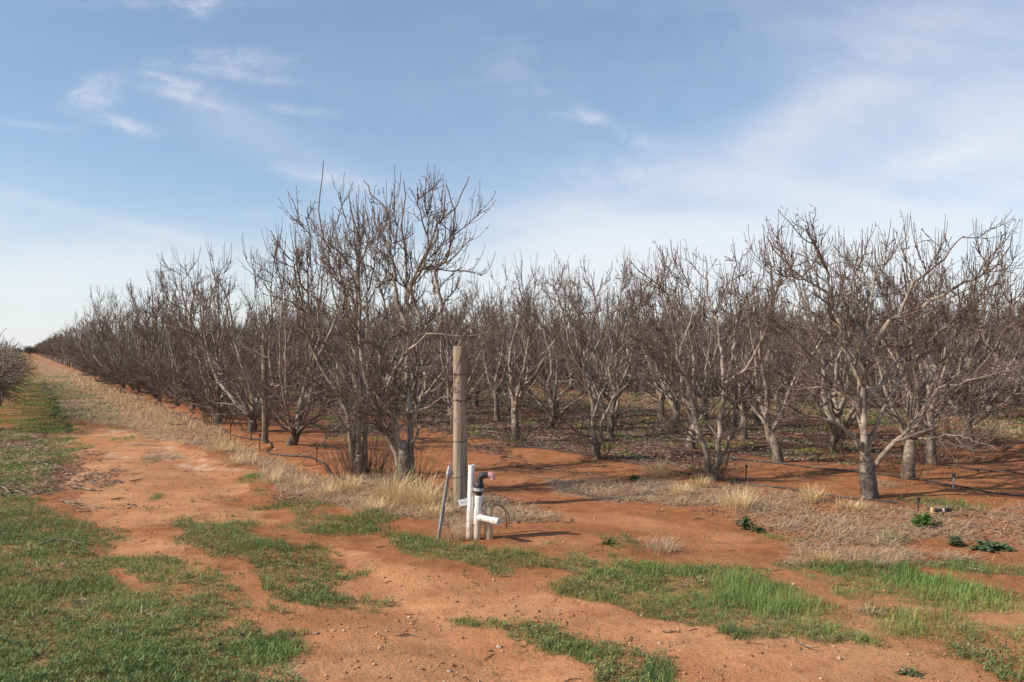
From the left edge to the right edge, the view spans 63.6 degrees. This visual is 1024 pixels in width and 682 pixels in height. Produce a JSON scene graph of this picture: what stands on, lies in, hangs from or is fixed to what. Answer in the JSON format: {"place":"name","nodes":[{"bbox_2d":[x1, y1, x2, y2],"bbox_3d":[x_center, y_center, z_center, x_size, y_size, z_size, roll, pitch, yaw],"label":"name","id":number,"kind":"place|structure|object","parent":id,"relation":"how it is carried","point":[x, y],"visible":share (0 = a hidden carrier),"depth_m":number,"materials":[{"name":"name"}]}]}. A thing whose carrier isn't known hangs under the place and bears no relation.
{"place":"outdoors","nodes":[
{"label":"outdoors","id":0,"kind":"place"},
{"bbox_2d":[0,350,1023,681],"bbox_3d":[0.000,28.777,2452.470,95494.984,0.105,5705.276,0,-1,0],"label":"ground","id":1,"kind":"structure","parent":0,"point":[388,562],"depth_m":6.89,"materials":[{"name":"soil"}]},
{"bbox_2d":[0,341,34,399],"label":"fruit tree","id":2,"kind":"object","parent":1,"relation":"on","point":[8,355],"visible":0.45,"depth_m":18.90,"materials":[{"name":"brown plant"}]},
{"bbox_2d":[0,328,38,404],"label":"fruit tree","id":3,"kind":"object","parent":1,"relation":"on","point":[2,372],"visible":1,"depth_m":17.14,"materials":[{"name":"brown plant"}]},
{"bbox_2d":[0,334,38,396],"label":"fruit tree","id":4,"kind":"object","parent":1,"relation":"on","point":[15,362],"visible":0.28,"depth_m":20.69,"materials":[{"name":"brown plant"}]},
{"bbox_2d":[55,311,115,376],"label":"fruit tree","id":5,"kind":"object","parent":1,"relation":"on","point":[75,362],"visible":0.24,"depth_m":50.23,"materials":[{"name":"brown plant"}]},
{"bbox_2d":[72,299,140,378],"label":"fruit tree","id":6,"kind":"object","parent":1,"relation":"on","point":[79,343],"visible":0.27,"depth_m":39.00,"materials":[{"name":"brown plant"}]},
{"bbox_2d":[81,309,144,381],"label":"fruit tree","id":7,"kind":"object","parent":1,"relation":"on","point":[105,344],"visible":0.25,"depth_m":41.13,"materials":[{"name":"brown plant"}]},
{"bbox_2d":[77,300,151,387],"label":"fruit tree","id":8,"kind":"object","parent":1,"relation":"on","point":[122,344],"visible":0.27,"depth_m":35.46,"materials":[{"name":"brown plant"}]},
{"bbox_2d":[81,303,149,385],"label":"fruit tree","id":9,"kind":"object","parent":1,"relation":"on","point":[111,342],"visible":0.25,"depth_m":37.22,"materials":[{"name":"brown plant"}]},
{"bbox_2d":[80,285,168,391],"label":"fruit tree","id":10,"kind":"object","parent":1,"relation":"on","point":[93,345],"visible":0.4,"depth_m":31.55,"materials":[{"name":"brown plant"}]},
{"bbox_2d":[88,286,176,389],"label":"fruit tree","id":11,"kind":"object","parent":1,"relation":"on","point":[129,350],"visible":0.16,"depth_m":33.27,"materials":[{"name":"brown plant"}]},
{"bbox_2d":[94,288,187,393],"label":"fruit tree","id":12,"kind":"object","parent":1,"relation":"on","point":[112,307],"visible":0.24,"depth_m":29.83,"materials":[{"name":"brown plant"}]},
{"bbox_2d":[99,278,189,395],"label":"fruit tree","id":13,"kind":"object","parent":1,"relation":"on","point":[133,323],"visible":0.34,"depth_m":28.15,"materials":[{"name":"brown plant"}]},
{"bbox_2d":[93,272,223,401],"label":"fruit tree","id":14,"kind":"object","parent":1,"relation":"on","point":[124,369],"visible":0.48,"depth_m":25.47,"materials":[{"name":"brown plant"}]},
{"bbox_2d":[127,264,244,409],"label":"fruit tree","id":15,"kind":"object","parent":1,"relation":"on","point":[160,276],"visible":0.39,"depth_m":21.85,"materials":[{"name":"brown plant"}]},
{"bbox_2d":[128,269,244,405],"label":"fruit tree","id":16,"kind":"object","parent":1,"relation":"on","point":[155,366],"visible":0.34,"depth_m":24.10,"materials":[{"name":"brown plant"}]},
{"bbox_2d":[132,243,292,416],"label":"fruit tree","id":17,"kind":"object","parent":1,"relation":"on","point":[187,363],"visible":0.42,"depth_m":19.12,"materials":[{"name":"brown plant"}]},
{"bbox_2d":[152,247,298,425],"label":"fruit tree","id":18,"kind":"object","parent":1,"relation":"on","point":[217,419],"visible":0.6,"depth_m":17.88,"materials":[{"name":"brown plant"}]},
{"bbox_2d":[85,375,378,487],"bbox_3d":[-14.601,1.958,31.482,0.412,0.084,50.883,0,-1,-31],"label":"hose","id":19,"kind":"object","parent":1,"relation":"on","point":[256,439],"visible":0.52,"depth_m":13.34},
{"bbox_2d":[153,247,324,432],"bbox_3d":[-5.339,0.073,16.496,3.399,3.759,3.048,0,-1,-9],"label":"fruit tree","id":20,"kind":"object","parent":1,"relation":"on","point":[251,417],"visible":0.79,"depth_m":16.28,"materials":[{"name":"brown plant"}]},
{"bbox_2d":[214,314,277,390],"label":"fruit tree","id":21,"kind":"object","parent":1,"relation":"on","point":[244,339],"visible":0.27,"depth_m":32.15,"materials":[{"name":"brown plant"}]},
{"bbox_2d":[262,343,268,443],"bbox_3d":[-4.298,0.962,14.380,0.124,1.864,0.108,0,-1,0],"label":"wooden post","id":22,"kind":"object","parent":1,"relation":"on","point":[265,436],"visible":0.62,"depth_m":14.34,"materials":[{"name":"brown wood"}]},
{"bbox_2d":[249,466,289,485],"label":"dry tuft","id":23,"kind":"object","parent":1,"relation":"on","point":[267,480],"visible":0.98,"depth_m":10.13,"materials":[{"name":"plant"}]},
{"bbox_2d":[205,216,366,445],"bbox_3d":[-3.392,-0.157,13.777,2.487,4.164,2.822,-1,-1,44],"label":"fruit tree","id":24,"kind":"object","parent":1,"relation":"on","point":[297,428],"visible":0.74,"depth_m":13.59,"materials":[{"name":"brown plant"}]},
{"bbox_2d":[250,292,344,392],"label":"fruit tree","id":25,"kind":"object","parent":1,"relation":"on","point":[298,373],"visible":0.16,"depth_m":25.94,"materials":[{"name":"brown plant"}]},
{"bbox_2d":[273,301,351,404],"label":"fruit tree","id":26,"kind":"object","parent":1,"relation":"on","point":[276,328],"visible":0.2,"depth_m":24.41,"materials":[{"name":"brown plant"}]},
{"bbox_2d":[299,477,343,499],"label":"dry tuft","id":27,"kind":"object","parent":1,"relation":"on","point":[330,490],"visible":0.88,"depth_m":9.28,"materials":[{"name":"plant"}]},
{"bbox_2d":[254,161,415,477],"bbox_3d":[-2.221,-0.312,10.729,1.869,4.308,2.405,0,-1,0],"label":"fruit tree","id":28,"kind":"object","parent":1,"relation":"on","point":[358,462],"visible":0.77,"depth_m":10.66,"materials":[{"name":"brown plant"}]},
{"bbox_2d":[296,290,381,409],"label":"fruit tree","id":29,"kind":"object","parent":1,"relation":"on","point":[331,362],"visible":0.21,"depth_m":22.58,"materials":[{"name":"brown plant"}]},
{"bbox_2d":[34,318,647,375],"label":"distant orchard","id":30,"kind":"object","parent":1,"relation":"on","point":[50,349],"visible":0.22,"depth_m":72.77,"materials":[{"name":"brown plant"}]},
{"bbox_2d":[317,468,369,492],"bbox_3d":[-1.921,1.615,9.643,0.774,0.330,0.714,-1,-1,44],"label":"dry tuft","id":31,"kind":"object","parent":1,"relation":"on","point":[345,485],"visible":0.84,"depth_m":9.58,"materials":[{"name":"plant"}]},
{"bbox_2d":[343,493,398,512],"bbox_3d":[-1.457,1.667,8.427,0.736,0.258,0.632,0,-1,0],"label":"dry tuft","id":32,"kind":"object","parent":1,"relation":"on","point":[373,505],"visible":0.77,"depth_m":8.45,"materials":[{"name":"plant"}]},
{"bbox_2d":[352,285,433,387],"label":"fruit tree","id":33,"kind":"object","parent":1,"relation":"on","point":[364,302],"visible":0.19,"depth_m":24.74,"materials":[{"name":"brown plant"}]},
{"bbox_2d":[357,460,433,502],"bbox_3d":[-1.306,1.545,9.035,1.086,0.484,1.067,0,-1,0],"label":"dry tuft","id":34,"kind":"object","parent":1,"relation":"on","point":[387,492],"visible":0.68,"depth_m":8.95,"materials":[{"name":"plant"}]},
{"bbox_2d":[335,289,464,413],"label":"fruit tree","id":35,"kind":"object","parent":1,"relation":"on","point":[394,347],"visible":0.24,"depth_m":20.75,"materials":[{"name":"brown plant"}]},
{"bbox_2d":[309,165,505,489],"bbox_3d":[-1.185,-0.088,9.466,2.267,3.875,2.177,0,-1,0],"label":"fruit tree","id":36,"kind":"object","parent":1,"relation":"on","point":[403,456],"visible":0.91,"depth_m":9.46,"materials":[{"name":"brown plant"}]},
{"bbox_2d":[323,288,491,422],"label":"fruit tree","id":37,"kind":"object","parent":1,"relation":"on","point":[424,389],"visible":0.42,"depth_m":18.55,"materials":[{"name":"brown plant"}]},
{"bbox_2d":[368,303,455,407],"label":"fruit tree","id":38,"kind":"object","parent":1,"relation":"on","point":[425,339],"visible":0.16,"depth_m":23.30,"materials":[{"name":"brown plant"}]},
{"bbox_2d":[382,472,451,511],"bbox_3d":[-0.977,1.547,8.666,1.008,0.442,0.914,0,-1,-13],"label":"dry tuft","id":39,"kind":"object","parent":1,"relation":"on","point":[418,500],"visible":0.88,"depth_m":8.70,"materials":[{"name":"plant"}]},
{"bbox_2d":[412,498,454,518],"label":"dry tuft","id":40,"kind":"object","parent":1,"relation":"on","point":[434,512],"visible":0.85,"depth_m":8.20,"materials":[{"name":"plant"}]},
{"bbox_2d":[395,297,473,401],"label":"fruit tree","id":41,"kind":"object","parent":1,"relation":"on","point":[430,347],"visible":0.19,"depth_m":26.17,"materials":[{"name":"brown plant"}]},
{"bbox_2d":[437,466,450,540],"bbox_3d":[-0.594,1.432,7.165,0.135,0.692,0.035,0,-1,-19],"label":"stake","id":42,"kind":"object","parent":1,"relation":"on","point":[448,472],"visible":0.88,"depth_m":7.16,"materials":[{"name":"grey metal"}]},
{"bbox_2d":[428,522,472,542],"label":"dry tuft","id":43,"kind":"object","parent":1,"relation":"on","point":[452,536],"visible":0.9,"depth_m":7.12,"materials":[{"name":"plant"}]},
{"bbox_2d":[452,346,472,506],"bbox_3d":[-0.489,0.954,8.678,0.276,1.798,0.176,0,-1,-17],"label":"wooden post","id":44,"kind":"object","parent":1,"relation":"on","point":[460,440],"visible":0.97,"depth_m":8.61,"materials":[{"name":"brown wood"}]},
{"bbox_2d":[411,280,513,428],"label":"fruit tree","id":45,"kind":"object","parent":1,"relation":"on","point":[447,363],"visible":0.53,"depth_m":16.62,"materials":[{"name":"brown plant"}]},
{"bbox_2d":[411,294,520,398],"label":"fruit tree","id":46,"kind":"object","parent":1,"relation":"on","point":[453,341],"visible":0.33,"depth_m":21.22,"materials":[{"name":"brown plant"}]},
{"bbox_2d":[458,464,474,539],"bbox_3d":[-0.392,1.431,7.131,0.148,0.721,0.056,0,-1,-22],"label":"pipe stand","id":47,"kind":"object","parent":1,"relation":"on","point":[468,501],"visible":0.98,"depth_m":7.12,"materials":[{"name":"white plastic"}]},
{"bbox_2d":[431,300,527,406],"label":"fruit tree","id":48,"kind":"object","parent":1,"relation":"on","point":[475,403],"visible":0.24,"depth_m":23.76,"materials":[{"name":"brown plant"}]},
{"bbox_2d":[473,472,500,539],"bbox_3d":[-0.190,1.458,7.073,0.291,0.662,0.144,-1,-1,38],"label":"irrigation riser","id":49,"kind":"object","parent":1,"relation":"on","point":[479,517],"visible":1,"depth_m":7.09,"materials":[{"name":"plastic"}]},
{"bbox_2d":[484,506,492,539],"bbox_3d":[-0.203,1.609,7.148,0.080,0.358,0.077,0,-1,0],"label":"pipe stub","id":50,"kind":"object","parent":1,"relation":"on","point":[488,527],"visible":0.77,"depth_m":7.12,"materials":[{"name":"beige plastic"}]},
{"bbox_2d":[442,258,544,420],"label":"fruit tree","id":51,"kind":"object","parent":1,"relation":"on","point":[497,414],"visible":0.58,"depth_m":19.22,"materials":[{"name":"brown plant"}]},
{"bbox_2d":[450,291,540,401],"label":"fruit tree","id":52,"kind":"object","parent":1,"relation":"on","point":[506,391],"visible":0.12,"depth_m":25.69,"materials":[{"name":"brown plant"}]},
{"bbox_2d":[0,373,1023,681],"bbox_3d":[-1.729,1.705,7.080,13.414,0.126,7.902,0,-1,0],"label":"weeds","id":53,"kind":"object","parent":1,"relation":"on","point":[247,676],"visible":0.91,"depth_m":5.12,"materials":[{"name":"green plant"}]},
{"bbox_2d":[1,470,1022,681],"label":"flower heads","id":54,"kind":"object","parent":53,"relation":"on","point":[387,594],"visible":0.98,"depth_m":5.41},
{"bbox_2d":[0,369,1023,620],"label":"dry grass","id":55,"kind":"structure","parent":1,"relation":"on","point":[152,409],"depth_m":9.32,"materials":[{"name":"plant"}]},
{"bbox_2d":[0,380,1023,545],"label":"leaf litter","id":56,"kind":"object","parent":1,"relation":"on","point":[644,415],"visible":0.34,"depth_m":14.87,"materials":[{"name":"plant"}]},
{"bbox_2d":[1,436,1022,681],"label":"pebbles","id":57,"kind":"object","parent":1,"relation":"on","point":[325,676],"visible":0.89,"depth_m":5.06,"materials":[{"name":"stone"}]},
{"bbox_2d":[3,402,1023,659],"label":"twig debris","id":58,"kind":"object","parent":1,"relation":"on","point":[559,536],"visible":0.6,"depth_m":6.85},
{"bbox_2d":[468,296,565,411],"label":"fruit tree","id":59,"kind":"object","parent":1,"relation":"on","point":[504,394],"visible":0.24,"depth_m":22.43,"materials":[{"name":"brown plant"}]},
{"bbox_2d":[471,253,610,440],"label":"fruit tree","id":60,"kind":"object","parent":1,"relation":"on","point":[516,398],"visible":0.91,"depth_m":14.65,"materials":[{"name":"brown plant"}]},
{"bbox_2d":[511,288,606,387],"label":"fruit tree","id":61,"kind":"object","parent":1,"relation":"on","point":[566,378],"visible":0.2,"depth_m":23.88,"materials":[{"name":"brown plant"}]},
{"bbox_2d":[508,287,615,414],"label":"fruit tree","id":62,"kind":"object","parent":1,"relation":"on","point":[561,368],"visible":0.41,"depth_m":20.28,"materials":[{"name":"brown plant"}]},
{"bbox_2d":[483,281,658,428],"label":"fruit tree","id":63,"kind":"object","parent":1,"relation":"on","point":[550,401],"visible":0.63,"depth_m":17.14,"materials":[{"name":"brown plant"}]},
{"bbox_2d":[519,249,680,460],"bbox_3d":[1.271,0.269,12.485,2.355,3.249,1.982,0,-1,0],"label":"fruit tree","id":64,"kind":"object","parent":1,"relation":"on","point":[596,443],"visible":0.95,"depth_m":12.46,"materials":[{"name":"brown plant"}]},
{"bbox_2d":[549,286,652,411],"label":"fruit tree","id":65,"kind":"object","parent":1,"relation":"on","point":[593,342],"visible":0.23,"depth_m":21.97,"materials":[{"name":"brown plant"}]},
{"bbox_2d":[544,266,663,423],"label":"fruit tree","id":66,"kind":"object","parent":1,"relation":"on","point":[608,399],"visible":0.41,"depth_m":18.37,"materials":[{"name":"brown plant"}]},
{"bbox_2d":[544,251,669,437],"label":"fruit tree","id":67,"kind":"object","parent":1,"relation":"on","point":[613,410],"visible":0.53,"depth_m":15.44,"materials":[{"name":"brown plant"}]},
{"bbox_2d":[592,281,710,416],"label":"fruit tree","id":68,"kind":"object","parent":1,"relation":"on","point":[660,396],"visible":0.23,"depth_m":19.97,"materials":[{"name":"brown plant"}]},
{"bbox_2d":[636,457,686,477],"bbox_3d":[1.914,1.642,10.876,0.839,0.340,0.787,0,-1,0],"label":"dry tuft","id":69,"kind":"object","parent":1,"relation":"on","point":[659,472],"visible":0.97,"depth_m":10.89,"materials":[{"name":"plant"}]},
{"bbox_2d":[645,533,685,555],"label":"dry tuft","id":70,"kind":"object","parent":1,"relation":"on","point":[665,548],"visible":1,"depth_m":6.83,"materials":[{"name":"plant"}]},
{"bbox_2d":[619,265,747,431],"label":"fruit tree","id":71,"kind":"object","parent":1,"relation":"on","point":[676,405],"visible":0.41,"depth_m":16.56,"materials":[{"name":"brown plant"}]},
{"bbox_2d":[348,399,1023,496],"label":"hose","id":72,"kind":"object","parent":1,"relation":"on","point":[783,463],"visible":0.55,"depth_m":11.53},
{"bbox_2d":[603,237,797,482],"bbox_3d":[2.414,0.243,10.260,2.094,3.281,2.050,0,-1,27],"label":"fruit tree","id":73,"kind":"object","parent":1,"relation":"on","point":[712,470],"visible":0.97,"depth_m":10.41,"materials":[{"name":"brown plant"}]},
{"bbox_2d":[513,443,897,502],"bbox_3d":[1.989,1.745,11.459,0.269,0.048,6.781,0,-1,-37],"label":"hose","id":74,"kind":"object","parent":1,"relation":"on","point":[719,478],"visible":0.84,"depth_m":10.17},
{"bbox_2d":[627,263,787,448],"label":"fruit tree","id":75,"kind":"object","parent":1,"relation":"on","point":[692,445],"visible":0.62,"depth_m":13.61,"materials":[{"name":"brown plant"}]},
{"bbox_2d":[655,285,761,418],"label":"fruit tree","id":76,"kind":"object","parent":1,"relation":"on","point":[703,409],"visible":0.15,"depth_m":19.74,"materials":[{"name":"brown plant"}]},
{"bbox_2d":[697,301,768,398],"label":"fruit tree","id":77,"kind":"object","parent":1,"relation":"on","point":[707,320],"visible":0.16,"depth_m":27.40,"materials":[{"name":"brown plant"}]},
{"bbox_2d":[709,485,760,510],"bbox_3d":[2.347,1.629,8.643,0.612,0.306,0.666,0,-1,30],"label":"dry tuft","id":78,"kind":"object","parent":1,"relation":"on","point":[739,502],"visible":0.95,"depth_m":8.62,"materials":[{"name":"plant"}]},
{"bbox_2d":[699,267,808,439],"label":"fruit tree","id":79,"kind":"object","parent":1,"relation":"on","point":[744,435],"visible":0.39,"depth_m":15.03,"materials":[{"name":"brown plant"}]},
{"bbox_2d":[680,286,827,427],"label":"fruit tree","id":80,"kind":"object","parent":1,"relation":"on","point":[700,339],"visible":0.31,"depth_m":17.63,"materials":[{"name":"brown plant"}]},
{"bbox_2d":[716,288,807,425],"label":"fruit tree","id":81,"kind":"object","parent":1,"relation":"on","point":[756,420],"visible":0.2,"depth_m":18.21,"materials":[{"name":"brown plant"}]},
{"bbox_2d":[730,307,810,403],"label":"fruit tree","id":82,"kind":"object","parent":1,"relation":"on","point":[777,396],"visible":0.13,"depth_m":25.42,"materials":[{"name":"brown plant"}]},
{"bbox_2d":[695,226,882,462],"bbox_3d":[3.885,0.141,12.077,2.571,3.538,2.002,-1,-1,42],"label":"fruit tree","id":83,"kind":"object","parent":1,"relation":"on","point":[776,451],"visible":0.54,"depth_m":11.97,"materials":[{"name":"brown plant"}]},
{"bbox_2d":[788,482,830,503],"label":"dry tuft","id":84,"kind":"object","parent":1,"relation":"on","point":[811,499],"visible":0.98,"depth_m":8.98,"materials":[{"name":"plant"}]},
{"bbox_2d":[726,281,911,438],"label":"fruit tree","id":85,"kind":"object","parent":1,"relation":"on","point":[836,410],"visible":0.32,"depth_m":15.36,"materials":[{"name":"brown plant"}]},
{"bbox_2d":[790,546,847,568],"bbox_3d":[2.386,1.680,6.362,0.449,0.225,0.433,0,-1,0],"label":"dry tuft","id":86,"kind":"object","parent":1,"relation":"on","point":[823,558],"visible":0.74,"depth_m":6.39,"materials":[{"name":"plant"}]},
{"bbox_2d":[752,252,930,451],"bbox_3d":[5.586,0.209,13.322,3.527,3.444,2.371,0,-1,-9],"label":"fruit tree","id":87,"kind":"object","parent":1,"relation":"on","point":[837,433],"visible":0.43,"depth_m":13.33,"materials":[{"name":"brown plant"}]},
{"bbox_2d":[817,493,878,514],"bbox_3d":[3.485,1.691,8.554,0.675,0.240,0.666,0,-1,-24],"label":"dry tuft","id":88,"kind":"object","parent":1,"relation":"on","point":[850,504],"visible":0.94,"depth_m":8.52,"materials":[{"name":"plant"}]},
{"bbox_2d":[819,300,877,405],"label":"fruit tree","id":89,"kind":"object","parent":1,"relation":"on","point":[832,368],"visible":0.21,"depth_m":23.29,"materials":[{"name":"brown plant"}]},
{"bbox_2d":[833,299,918,403],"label":"fruit tree","id":90,"kind":"object","parent":1,"relation":"on","point":[868,382],"visible":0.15,"depth_m":24.58,"materials":[{"name":"brown plant"}]},
{"bbox_2d":[739,205,1023,498],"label":"fruit tree","id":91,"kind":"object","parent":1,"relation":"on","point":[868,465],"visible":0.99,"depth_m":9.14,"materials":[{"name":"brown plant"}]},
{"bbox_2d":[850,295,977,412],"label":"fruit tree","id":92,"kind":"object","parent":1,"relation":"on","point":[954,363],"visible":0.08,"depth_m":21.46,"materials":[{"name":"brown plant"}]},
{"bbox_2d":[826,228,1023,465],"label":"fruit tree","id":93,"kind":"object","parent":1,"relation":"on","point":[931,454],"visible":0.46,"depth_m":11.88,"materials":[{"name":"brown plant"}]},
{"bbox_2d":[910,512,942,527],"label":"leafy weed","id":94,"kind":"object","parent":1,"relation":"on","point":[925,519],"visible":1,"depth_m":7.69,"materials":[{"name":"green plant"}]},
{"bbox_2d":[833,238,1023,481],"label":"fruit tree","id":95,"kind":"object","parent":1,"relation":"on","point":[908,466],"visible":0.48,"depth_m":10.37,"materials":[{"name":"brown plant"}]},
{"bbox_2d":[871,252,1023,452],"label":"fruit tree","id":96,"kind":"object","parent":1,"relation":"on","point":[968,427],"visible":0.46,"depth_m":13.11,"materials":[{"name":"brown plant"}]},
{"bbox_2d":[877,265,1023,446],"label":"fruit tree","id":97,"kind":"object","parent":1,"relation":"on","point":[979,386],"visible":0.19,"depth_m":13.99,"materials":[{"name":"brown plant"}]},
{"bbox_2d":[897,291,1014,410],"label":"fruit tree","id":98,"kind":"object","parent":1,"relation":"on","point":[964,347],"visible":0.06,"depth_m":22.74,"materials":[{"name":"brown plant"}]},
{"bbox_2d":[937,300,1023,419],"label":"fruit tree","id":99,"kind":"object","parent":1,"relation":"on","point":[991,416],"visible":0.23,"depth_m":19.78,"materials":[{"name":"brown plant"}]},
{"bbox_2d":[939,300,1023,392],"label":"fruit tree","id":100,"kind":"object","parent":1,"relation":"on","point":[996,364],"visible":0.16,"depth_m":23.71,"materials":[{"name":"brown plant"}]},
{"bbox_2d":[947,218,1023,390],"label":"fruit tree","id":101,"kind":"object","parent":1,"relation":"on","point":[995,336],"visible":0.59,"depth_m":12.14,"materials":[{"name":"brown plant"}]},
{"bbox_2d":[967,539,1015,552],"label":"leafy weed","id":102,"kind":"object","parent":1,"relation":"on","point":[988,545],"visible":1,"depth_m":6.84,"materials":[{"name":"green plant"}]},
{"bbox_2d":[968,372,1023,447],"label":"fruit tree","id":103,"kind":"object","parent":1,"relation":"on","point":[1006,402],"visible":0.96,"depth_m":9.99,"materials":[{"name":"brown plant"}]},
{"bbox_2d":[968,302,1023,389],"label":"fruit tree","id":104,"kind":"object","parent":1,"relation":"on","point":[1003,340],"visible":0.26,"depth_m":20.97,"materials":[{"name":"brown plant"}]},
{"bbox_2d":[0,0,1023,348],"label":"sky","id":105,"kind":"structure","parent":0,"point":[132,132],"materials":[{"name":"blue"}]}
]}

